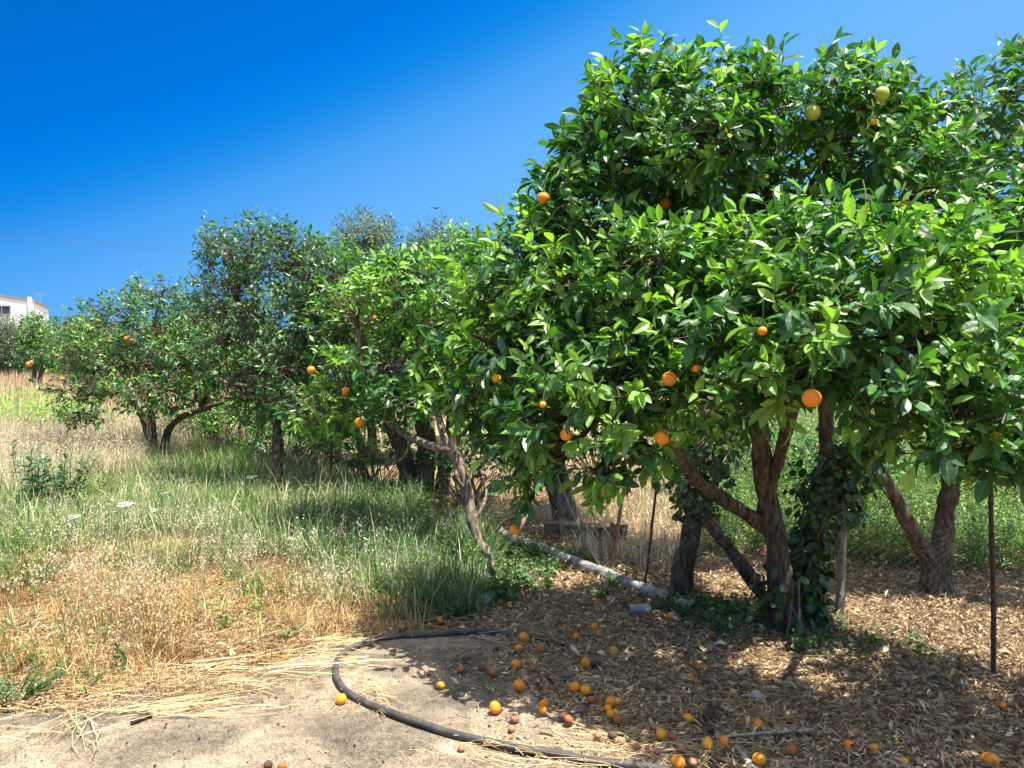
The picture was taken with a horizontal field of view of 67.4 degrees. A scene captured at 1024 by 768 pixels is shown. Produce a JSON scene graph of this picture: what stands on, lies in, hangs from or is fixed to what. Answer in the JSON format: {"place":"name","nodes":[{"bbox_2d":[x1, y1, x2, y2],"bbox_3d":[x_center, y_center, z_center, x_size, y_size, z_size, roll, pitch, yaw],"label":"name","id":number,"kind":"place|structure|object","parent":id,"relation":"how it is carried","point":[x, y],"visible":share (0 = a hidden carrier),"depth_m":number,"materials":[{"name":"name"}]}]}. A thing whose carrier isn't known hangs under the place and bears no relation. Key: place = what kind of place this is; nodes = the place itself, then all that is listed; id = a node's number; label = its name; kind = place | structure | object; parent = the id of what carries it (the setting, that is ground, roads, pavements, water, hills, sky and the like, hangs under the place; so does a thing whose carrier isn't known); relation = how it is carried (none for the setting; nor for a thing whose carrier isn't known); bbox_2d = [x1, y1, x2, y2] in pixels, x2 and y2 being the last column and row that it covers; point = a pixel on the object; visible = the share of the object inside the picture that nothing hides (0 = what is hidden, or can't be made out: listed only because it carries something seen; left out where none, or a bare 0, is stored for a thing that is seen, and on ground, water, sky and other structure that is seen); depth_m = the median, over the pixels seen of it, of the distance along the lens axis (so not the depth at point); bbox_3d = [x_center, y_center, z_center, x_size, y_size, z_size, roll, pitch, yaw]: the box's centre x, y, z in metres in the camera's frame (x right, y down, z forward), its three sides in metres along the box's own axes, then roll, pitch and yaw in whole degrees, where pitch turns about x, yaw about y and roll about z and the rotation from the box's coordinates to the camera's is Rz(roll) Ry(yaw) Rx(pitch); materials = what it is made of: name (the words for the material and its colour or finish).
{"place":"outdoors","nodes":[
{"label":"outdoors","id":0,"kind":"place"},
{"bbox_2d":[0,293,49,378],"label":"white house","id":1,"kind":"structure","parent":0,"point":[13,305],"depth_m":59.43,"materials":[{"name":"paint"}]},
{"bbox_2d":[0,305,10,314],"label":"window","id":2,"kind":"structure","parent":1,"relation":"in","point":[3,308],"depth_m":58.96,"materials":[{"name":"white glass"}]},
{"bbox_2d":[0,368,435,430],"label":"tall dry grass","id":3,"kind":"structure","parent":0,"point":[14,382],"depth_m":20.89,"materials":[{"name":"plant"}]},
{"bbox_2d":[0,426,526,627],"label":"green grass","id":4,"kind":"structure","parent":0,"point":[284,511],"depth_m":6.73,"materials":[{"name":"plant"}]},
{"bbox_2d":[0,645,703,767],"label":"grit","id":5,"kind":"object","parent":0,"point":[354,745],"visible":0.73,"depth_m":3.27,"materials":[{"name":"gravel"}]},
{"bbox_2d":[378,499,398,542],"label":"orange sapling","id":6,"kind":"object","parent":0,"point":[390,517],"visible":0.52,"depth_m":6.19,"materials":[{"name":"green plant"}]},
{"bbox_2d":[0,627,817,767],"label":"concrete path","id":7,"kind":"structure","parent":0,"point":[162,744],"depth_m":3.33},
{"bbox_2d":[130,712,152,723],"bbox_3d":[-1.625,1.462,3.366,0.036,0.035,0.093,2,3,43],"label":"stick","id":8,"kind":"object","parent":7,"relation":"on","point":[140,719],"visible":0.97,"depth_m":3.35,"materials":[{"name":"brown wood"}]},
{"bbox_2d":[336,693,345,704],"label":"fallen orange","id":9,"kind":"object","parent":7,"relation":"on","point":[341,699],"visible":1,"depth_m":3.51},
{"bbox_2d":[489,668,497,677],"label":"fallen orange","id":10,"kind":"object","parent":7,"relation":"on","point":[493,672],"visible":1,"depth_m":3.82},
{"bbox_2d":[489,701,500,714],"bbox_3d":[-0.076,1.446,3.433,0.050,0.058,0.058,-28,-46,18],"label":"fallen orange","id":11,"kind":"object","parent":7,"relation":"on","point":[495,707],"visible":1,"depth_m":3.41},
{"bbox_2d":[332,628,673,767],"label":"hose","id":12,"kind":"object","parent":7,"relation":"on","point":[416,721],"visible":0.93,"depth_m":3.30,"materials":[{"name":"rubber"}]},
{"bbox_2d":[477,622,540,633],"bbox_3d":[-0.007,1.407,4.421,0.406,0.017,0.043,-1,2,-24],"label":"stick","id":13,"kind":"object","parent":7,"relation":"on","point":[510,628],"visible":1,"depth_m":4.40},
{"bbox_2d":[0,599,1022,767],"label":"straw","id":14,"kind":"object","parent":7,"relation":"on","point":[217,685],"visible":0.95,"depth_m":3.57,"materials":[{"name":"plant"}]},
{"bbox_2d":[185,698,218,711],"bbox_3d":[-1.410,1.456,3.502,0.021,0.026,0.167,2,2,39],"label":"stick","id":15,"kind":"object","parent":14,"relation":"on","point":[208,700],"visible":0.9,"depth_m":3.48,"materials":[{"name":"brown wood"}]},
{"bbox_2d":[510,713,518,722],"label":"fallen orange","id":16,"kind":"object","parent":7,"relation":"on","point":[514,717],"visible":1,"depth_m":3.34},
{"bbox_2d":[510,659,520,668],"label":"fallen orange","id":17,"kind":"object","parent":7,"relation":"on","point":[515,663],"visible":0.95,"depth_m":3.90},
{"bbox_2d":[513,680,524,691],"bbox_3d":[0.034,1.440,3.663,0.062,0.057,0.050,16,41,-3],"label":"fallen orange","id":18,"kind":"object","parent":7,"relation":"on","point":[518,683],"visible":1,"depth_m":3.65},
{"bbox_2d":[519,632,529,642],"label":"fallen orange","id":19,"kind":"object","parent":7,"relation":"on","point":[524,636],"visible":0.94,"depth_m":4.27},
{"bbox_2d":[564,714,573,723],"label":"fallen orange","id":20,"kind":"object","parent":7,"relation":"on","point":[568,719],"visible":1,"depth_m":3.30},
{"bbox_2d":[607,731,617,738],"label":"fallen orange","id":21,"kind":"object","parent":7,"relation":"on","point":[612,735],"visible":1,"depth_m":3.17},
{"bbox_2d":[670,754,684,767],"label":"fallen orange","id":22,"kind":"object","parent":7,"relation":"on","point":[677,760],"visible":0.99,"depth_m":2.93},
{"bbox_2d":[677,744,686,752],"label":"fallen orange","id":23,"kind":"object","parent":7,"relation":"on","point":[681,748],"visible":1,"depth_m":3.06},
{"bbox_2d":[687,757,696,766],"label":"fallen orange","id":24,"kind":"object","parent":7,"relation":"on","point":[692,761],"visible":1,"depth_m":2.96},
{"bbox_2d":[752,752,765,765],"bbox_3d":[0.957,1.452,2.974,0.056,0.046,0.050,-20,16,36],"label":"fallen orange","id":25,"kind":"object","parent":7,"relation":"on","point":[759,758],"visible":1,"depth_m":2.96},
{"bbox_2d":[0,360,1023,767],"bbox_3d":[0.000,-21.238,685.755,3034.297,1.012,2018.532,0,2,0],"label":"ground","id":26,"kind":"structure","parent":0,"point":[646,630],"depth_m":4.75,"materials":[{"name":"soil"}]},
{"bbox_2d":[0,312,52,379],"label":"olive tree","id":27,"kind":"object","parent":26,"relation":"on","point":[6,355],"visible":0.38,"depth_m":40.78,"materials":[{"name":"green plant"}]},
{"bbox_2d":[8,310,64,389],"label":"orange tree","id":28,"kind":"object","parent":26,"relation":"on","point":[26,360],"visible":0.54,"depth_m":27.84,"materials":[{"name":"green plant"}]},
{"bbox_2d":[0,654,74,707],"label":"weed clump","id":29,"kind":"object","parent":26,"relation":"on","point":[38,687],"visible":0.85,"depth_m":3.62,"materials":[{"name":"green plant"}]},
{"bbox_2d":[0,553,75,589],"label":"weed clump","id":30,"kind":"object","parent":26,"relation":"on","point":[17,567],"visible":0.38,"depth_m":5.38,"materials":[{"name":"green plant"}]},
{"bbox_2d":[5,439,72,509],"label":"leafy shrub","id":31,"kind":"object","parent":26,"relation":"on","point":[30,479],"visible":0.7,"depth_m":7.72,"materials":[{"name":"green plant"}]},
{"bbox_2d":[0,386,98,433],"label":"lime weeds","id":32,"kind":"object","parent":26,"relation":"on","point":[31,407],"visible":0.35,"depth_m":16.14,"materials":[{"name":"green plant"}]},
{"bbox_2d":[38,449,99,509],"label":"leafy shrub","id":33,"kind":"object","parent":26,"relation":"on","point":[72,482],"visible":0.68,"depth_m":8.00,"materials":[{"name":"green plant"}]},
{"bbox_2d":[24,314,121,378],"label":"olive tree","id":34,"kind":"object","parent":26,"relation":"on","point":[50,373],"visible":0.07,"depth_m":40.67,"materials":[{"name":"green plant"}]},
{"bbox_2d":[41,323,117,396],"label":"orange tree","id":35,"kind":"object","parent":26,"relation":"on","point":[85,374],"visible":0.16,"depth_m":23.58,"materials":[{"name":"green plant"}]},
{"bbox_2d":[57,657,119,696],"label":"weed clump","id":36,"kind":"object","parent":26,"relation":"on","point":[92,680],"visible":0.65,"depth_m":3.74,"materials":[{"name":"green plant"}]},
{"bbox_2d":[64,405,125,432],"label":"bush","id":37,"kind":"object","parent":26,"relation":"on","point":[106,410],"visible":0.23,"depth_m":14.82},
{"bbox_2d":[107,643,128,669],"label":"weed clump","id":38,"kind":"object","parent":26,"relation":"on","point":[117,645],"visible":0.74,"depth_m":3.89,"materials":[{"name":"green plant"}]},
{"bbox_2d":[23,270,233,461],"bbox_3d":[-5.845,-0.312,11.578,3.447,2.978,2.230,0,2,7],"label":"orange tree","id":39,"kind":"object","parent":26,"relation":"on","point":[152,403],"visible":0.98,"depth_m":11.37,"materials":[{"name":"green plant"}]},
{"bbox_2d":[96,313,178,398],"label":"orange tree","id":40,"kind":"object","parent":26,"relation":"on","point":[135,368],"visible":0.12,"depth_m":20.34,"materials":[{"name":"green plant"}]},
{"bbox_2d":[146,473,184,510],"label":"thistle","id":41,"kind":"object","parent":26,"relation":"on","point":[166,492],"visible":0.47,"depth_m":7.63,"materials":[{"name":"green plant"}]},
{"bbox_2d":[144,307,217,383],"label":"orange tree","id":42,"kind":"object","parent":26,"relation":"on","point":[185,335],"visible":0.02,"depth_m":19.86,"materials":[{"name":"green plant"}]},
{"bbox_2d":[156,400,227,443],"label":"bush","id":43,"kind":"object","parent":26,"relation":"on","point":[196,419],"visible":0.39,"depth_m":13.44,"materials":[{"name":"plant"}]},
{"bbox_2d":[146,294,260,441],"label":"orange tree","id":44,"kind":"object","parent":26,"relation":"on","point":[205,400],"visible":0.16,"depth_m":14.01,"materials":[{"name":"green plant"}]},
{"bbox_2d":[0,380,415,493],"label":"wild oats","id":45,"kind":"object","parent":26,"relation":"on","point":[25,435],"visible":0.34,"depth_m":11.86,"materials":[{"name":"beige plant"}]},
{"bbox_2d":[0,481,455,682],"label":"wild oats","id":46,"kind":"object","parent":26,"relation":"on","point":[134,614],"visible":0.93,"depth_m":4.78,"materials":[{"name":"plant"}]},
{"bbox_2d":[185,393,284,457],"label":"bush","id":47,"kind":"object","parent":26,"relation":"on","point":[215,431],"visible":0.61,"depth_m":11.77,"materials":[{"name":"plant"}]},
{"bbox_2d":[0,440,502,674],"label":"weeds","id":48,"kind":"object","parent":26,"relation":"on","point":[13,546],"visible":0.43,"depth_m":5.97,"materials":[{"name":"green plant"}]},
{"bbox_2d":[211,276,294,449],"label":"orange tree","id":49,"kind":"object","parent":26,"relation":"on","point":[242,363],"visible":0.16,"depth_m":12.35,"materials":[{"name":"green plant"}]},
{"bbox_2d":[0,509,510,717],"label":"dry grass","id":50,"kind":"structure","parent":26,"relation":"on","point":[377,621],"depth_m":4.57,"materials":[{"name":"plant"}]},
{"bbox_2d":[175,204,373,499],"bbox_3d":[-2.704,-0.413,9.128,2.613,3.428,1.750,1,2,27],"label":"orange tree","id":51,"kind":"object","parent":26,"relation":"on","point":[268,399],"visible":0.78,"depth_m":8.82,"materials":[{"name":"green plant"}]},
{"bbox_2d":[255,614,305,639],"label":"weed clump","id":52,"kind":"object","parent":26,"relation":"on","point":[288,632],"visible":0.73,"depth_m":4.37,"materials":[{"name":"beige plant"}]},
{"bbox_2d":[238,409,360,470],"bbox_3d":[-2.812,0.742,10.386,1.716,1.098,1.119,1,2,16],"label":"bush","id":53,"kind":"object","parent":26,"relation":"on","point":[297,449],"visible":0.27,"depth_m":10.22,"materials":[{"name":"plant"}]},
{"bbox_2d":[259,231,381,469],"bbox_3d":[-2.824,-0.456,11.129,1.867,3.512,2.047,-2,3,-44],"label":"orange tree","id":54,"kind":"object","parent":26,"relation":"on","point":[271,318],"visible":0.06,"depth_m":10.90,"materials":[{"name":"green plant"}]},
{"bbox_2d":[315,204,411,463],"bbox_3d":[-2.137,-0.744,11.754,2.034,4.066,2.166,2,3,42],"label":"olive tree","id":55,"kind":"object","parent":26,"relation":"on","point":[371,238],"visible":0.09,"depth_m":11.57,"materials":[{"name":"green plant"}]},
{"bbox_2d":[331,420,424,488],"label":"bush","id":56,"kind":"object","parent":26,"relation":"on","point":[359,464],"visible":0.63,"depth_m":8.96,"materials":[{"name":"plant"}]},
{"bbox_2d":[271,238,496,575],"bbox_3d":[-0.938,0.063,6.554,2.278,2.730,1.665,1,2,19],"label":"orange tree","id":57,"kind":"object","parent":26,"relation":"on","point":[362,378],"visible":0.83,"depth_m":6.33,"materials":[{"name":"green plant"}]},
{"bbox_2d":[288,219,506,497],"bbox_3d":[-1.117,-0.306,8.953,2.910,3.217,2.287,0,2,0],"label":"orange tree","id":58,"kind":"object","parent":26,"relation":"on","point":[423,431],"visible":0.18,"depth_m":8.77,"materials":[{"name":"green plant"}]},
{"bbox_2d":[379,573,494,622],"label":"weed clump","id":59,"kind":"object","parent":26,"relation":"on","point":[453,601],"visible":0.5,"depth_m":4.70,"materials":[{"name":"green plant"}]},
{"bbox_2d":[399,211,476,460],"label":"olive tree","id":60,"kind":"object","parent":26,"relation":"on","point":[424,239],"visible":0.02,"depth_m":11.95,"materials":[{"name":"green plant"}]},
{"bbox_2d":[418,435,510,508],"bbox_3d":[-0.510,0.909,8.338,1.026,0.901,0.806,0,2,0],"label":"bush","id":61,"kind":"object","parent":26,"relation":"on","point":[448,471],"visible":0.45,"depth_m":8.30,"materials":[{"name":"plant"}]},
{"bbox_2d":[471,590,498,613],"bbox_3d":[-0.184,1.406,4.953,0.071,0.074,0.327,1,2,24],"label":"pipe","id":62,"kind":"object","parent":26,"relation":"on","point":[478,607],"visible":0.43,"depth_m":4.94,"materials":[{"name":"plastic"}]},
{"bbox_2d":[481,535,525,604],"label":"weeds","id":63,"kind":"object","parent":26,"relation":"on","point":[495,582],"visible":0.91,"depth_m":5.08,"materials":[{"name":"green plant"}]},
{"bbox_2d":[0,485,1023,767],"bbox_3d":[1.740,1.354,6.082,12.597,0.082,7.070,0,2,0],"label":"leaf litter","id":64,"kind":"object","parent":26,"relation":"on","point":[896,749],"visible":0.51,"depth_m":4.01,"materials":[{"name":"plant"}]},
{"bbox_2d":[537,644,545,652],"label":"fallen orange","id":65,"kind":"object","parent":64,"relation":"on","point":[541,648],"visible":0.99,"depth_m":4.10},
{"bbox_2d":[561,670,573,679],"bbox_3d":[0.272,1.429,3.773,0.068,0.044,0.060,16,-4,8],"label":"stone","id":66,"kind":"object","parent":64,"relation":"on","point":[567,674],"visible":0.98,"depth_m":3.75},
{"bbox_2d":[569,681,579,692],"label":"fallen orange","id":67,"kind":"object","parent":64,"relation":"on","point":[574,686],"visible":1,"depth_m":3.61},
{"bbox_2d":[580,684,590,694],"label":"fallen orange","id":68,"kind":"object","parent":64,"relation":"on","point":[585,688],"visible":0.97,"depth_m":3.58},
{"bbox_2d":[605,696,614,706],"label":"fallen orange","id":69,"kind":"object","parent":64,"relation":"on","point":[609,700],"visible":0.88,"depth_m":3.46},
{"bbox_2d":[613,714,622,723],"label":"fallen orange","id":70,"kind":"object","parent":64,"relation":"on","point":[617,718],"visible":0.97,"depth_m":3.30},
{"bbox_2d":[656,728,666,740],"bbox_3d":[0.616,1.449,3.175,0.047,0.047,0.042,34,-51,-27],"label":"fallen orange","id":71,"kind":"object","parent":64,"relation":"on","point":[660,732],"visible":0.99,"depth_m":3.16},
{"bbox_2d":[683,713,693,722],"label":"fallen orange","id":72,"kind":"object","parent":64,"relation":"on","point":[689,717],"visible":1,"depth_m":3.31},
{"bbox_2d":[702,737,713,749],"bbox_3d":[0.788,1.451,3.097,0.047,0.052,0.044,0,-42,10],"label":"fallen orange","id":73,"kind":"object","parent":64,"relation":"on","point":[707,742],"visible":0.98,"depth_m":3.08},
{"bbox_2d":[701,708,715,719],"bbox_3d":[0.859,1.446,3.358,0.064,0.044,0.054,-8,16,13],"label":"fallen orange","id":74,"kind":"object","parent":64,"relation":"on","point":[709,713],"visible":0.98,"depth_m":3.34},
{"bbox_2d":[705,723,716,732],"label":"fallen orange","id":75,"kind":"object","parent":64,"relation":"on","point":[709,727],"visible":0.98,"depth_m":3.22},
{"bbox_2d":[710,699,719,708],"bbox_3d":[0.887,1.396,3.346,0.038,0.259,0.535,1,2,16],"label":"stick","id":76,"kind":"object","parent":64,"relation":"on","point":[715,704],"visible":0.98,"depth_m":3.09,"materials":[{"name":"wood"}]},
{"bbox_2d":[719,735,728,745],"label":"fallen orange","id":77,"kind":"object","parent":64,"relation":"on","point":[723,740],"visible":0.97,"depth_m":3.11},
{"bbox_2d":[735,744,754,767],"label":"stick","id":78,"kind":"object","parent":64,"relation":"on","point":[743,755],"visible":0.94,"depth_m":3.00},
{"bbox_2d":[679,728,814,741],"bbox_3d":[0.976,1.452,3.185,0.586,0.022,0.021,0,2,-7],"label":"stick","id":79,"kind":"object","parent":64,"relation":"on","point":[777,732],"visible":0.91,"depth_m":3.19,"materials":[{"name":"wood"}]},
{"bbox_2d":[750,690,760,699],"bbox_3d":[1.145,1.452,3.583,0.062,0.039,0.060,1,2,23],"label":"stone","id":80,"kind":"object","parent":64,"relation":"on","point":[756,696],"visible":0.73,"depth_m":3.57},
{"bbox_2d":[784,743,796,755],"bbox_3d":[1.108,1.452,3.052,0.043,0.052,0.051,32,8,-8],"label":"fallen orange","id":81,"kind":"object","parent":64,"relation":"on","point":[791,748],"visible":0.99,"depth_m":3.04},
{"bbox_2d":[979,752,999,767],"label":"fallen orange","id":82,"kind":"object","parent":64,"relation":"on","point":[988,756],"visible":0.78,"depth_m":3.00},
{"bbox_2d":[507,515,527,557],"bbox_3d":[-0.001,1.222,6.109,0.244,0.430,0.205,2,3,45],"label":"branch stub","id":83,"kind":"object","parent":26,"relation":"on","point":[514,537],"visible":0.57,"depth_m":6.01,"materials":[{"name":"plant"}]},
{"bbox_2d":[470,223,674,521],"bbox_3d":[0.399,-0.111,7.337,2.228,3.066,2.159,-1,2,-24],"label":"orange tree","id":84,"kind":"object","parent":26,"relation":"on","point":[563,477],"visible":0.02,"depth_m":7.35,"materials":[{"name":"green plant"}]},
{"bbox_2d":[581,658,590,668],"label":"fallen orange","id":85,"kind":"object","parent":26,"relation":"on","point":[585,663],"visible":1,"depth_m":3.90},
{"bbox_2d":[544,519,627,540],"bbox_3d":[0.670,1.312,6.905,0.745,0.160,0.188,2,4,14],"label":"stone trough","id":86,"kind":"object","parent":26,"relation":"on","point":[600,529],"visible":0.57,"depth_m":6.84,"materials":[{"name":"stone"}]},
{"bbox_2d":[497,528,698,611],"bbox_3d":[0.518,1.371,5.850,0.093,0.094,2.444,-1,2,-31],"label":"pipe","id":87,"kind":"object","parent":26,"relation":"on","point":[595,570],"visible":0.64,"depth_m":5.59,"materials":[{"name":"plastic"}]},
{"bbox_2d":[534,412,661,475],"bbox_3d":[1.107,0.639,10.395,2.072,1.304,1.189,1,2,18],"label":"bush","id":88,"kind":"object","parent":26,"relation":"on","point":[595,440],"visible":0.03,"depth_m":10.36,"materials":[{"name":"plant"}]},
{"bbox_2d":[436,432,784,575],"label":"dry grass","id":89,"kind":"structure","parent":26,"relation":"on","point":[659,521],"depth_m":7.13,"materials":[{"name":"plant"}]},
{"bbox_2d":[626,603,651,616],"bbox_3d":[0.791,1.410,4.795,0.142,0.076,0.073,-1,2,-15],"label":"pipe","id":90,"kind":"object","parent":26,"relation":"on","point":[640,608],"visible":0.79,"depth_m":4.77,"materials":[{"name":"plastic"}]},
{"bbox_2d":[299,412,1023,683],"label":"wire fence","id":91,"kind":"object","parent":26,"relation":"on","point":[841,540],"visible":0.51,"depth_m":4.75,"materials":[{"name":"metal"}]},
{"bbox_2d":[420,529,942,664],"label":"creeping weeds","id":92,"kind":"object","parent":26,"relation":"on","point":[709,616],"visible":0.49,"depth_m":4.82,"materials":[{"name":"green plant"}]},
{"bbox_2d":[409,20,1023,639],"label":"orange tree","id":93,"kind":"object","parent":26,"relation":"on","point":[951,348],"visible":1,"depth_m":3.58,"materials":[{"name":"green plant"}]},
{"bbox_2d":[743,564,830,641],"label":"ivy","id":94,"kind":"object","parent":93,"relation":"attached to","point":[779,590],"visible":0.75,"depth_m":4.37,"materials":[{"name":"green plant"}]},
{"bbox_2d":[782,429,910,634],"bbox_3d":[1.935,0.932,4.540,0.757,1.462,0.526,1,2,30],"label":"ivy","id":95,"kind":"object","parent":93,"relation":"attached to","point":[825,504],"visible":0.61,"depth_m":4.52,"materials":[{"name":"green plant"}]},
{"bbox_2d":[807,427,890,533],"bbox_3d":[2.081,0.606,4.763,0.477,0.689,0.525,-1,2,-37],"label":"ivy","id":96,"kind":"object","parent":93,"relation":"attached to","point":[860,506],"visible":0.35,"depth_m":4.70,"materials":[{"name":"green plant"}]},
{"bbox_2d":[650,379,791,490],"bbox_3d":[2.421,0.593,8.946,1.636,1.492,0.998,1,2,19],"label":"bush","id":97,"kind":"object","parent":26,"relation":"on","point":[750,450],"visible":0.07,"depth_m":8.79,"materials":[{"name":"plant"}]},
{"bbox_2d":[572,139,881,608],"bbox_3d":[1.627,-0.309,5.755,2.478,3.501,1.985,0,2,0],"label":"orange tree","id":98,"kind":"object","parent":26,"relation":"on","point":[681,577],"visible":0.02,"depth_m":4.95,"materials":[{"name":"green plant"}]},
{"bbox_2d":[665,407,750,526],"bbox_3d":[1.358,0.561,5.280,0.647,0.880,0.710,0,2,0],"label":"ivy","id":99,"kind":"object","parent":98,"relation":"attached to","point":[721,470],"visible":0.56,"depth_m":5.09,"materials":[{"name":"green plant"}]},
{"bbox_2d":[752,719,762,731],"bbox_3d":[1.062,1.474,3.316,0.047,0.055,0.054,-31,-20,22],"label":"fallen orange","id":100,"kind":"object","parent":26,"relation":"on","point":[758,721],"visible":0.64,"depth_m":3.30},
{"bbox_2d":[654,396,1023,576],"bbox_3d":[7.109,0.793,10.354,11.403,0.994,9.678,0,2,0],"label":"weeds","id":101,"kind":"object","parent":26,"relation":"on","point":[971,512],"visible":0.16,"depth_m":6.47,"materials":[{"name":"green plant"}]},
{"bbox_2d":[773,408,920,518],"bbox_3d":[3.271,0.792,7.631,1.472,1.179,0.868,0,2,12],"label":"bush","id":102,"kind":"object","parent":26,"relation":"on","point":[793,451],"visible":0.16,"depth_m":7.56,"materials":[{"name":"plant"}]},
{"bbox_2d":[842,740,854,749],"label":"fallen orange","id":103,"kind":"object","parent":26,"relation":"on","point":[848,745],"visible":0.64,"depth_m":3.12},
{"bbox_2d":[833,319,920,410],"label":"orange tree","id":104,"kind":"object","parent":26,"relation":"on","point":[881,341],"visible":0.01,"depth_m":16.41,"materials":[{"name":"green plant"}]},
{"bbox_2d":[860,32,1023,600],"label":"orange tree","id":105,"kind":"object","parent":26,"relation":"on","point":[998,125],"visible":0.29,"depth_m":5.12,"materials":[{"name":"green plant"}]},
{"bbox_2d":[915,418,1023,514],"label":"bush","id":106,"kind":"object","parent":26,"relation":"on","point":[945,425],"depth_m":8.02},
{"bbox_2d":[0,0,1023,358],"label":"sky","id":107,"kind":"structure","parent":0,"point":[122,121],"materials":[{"name":"blue"}]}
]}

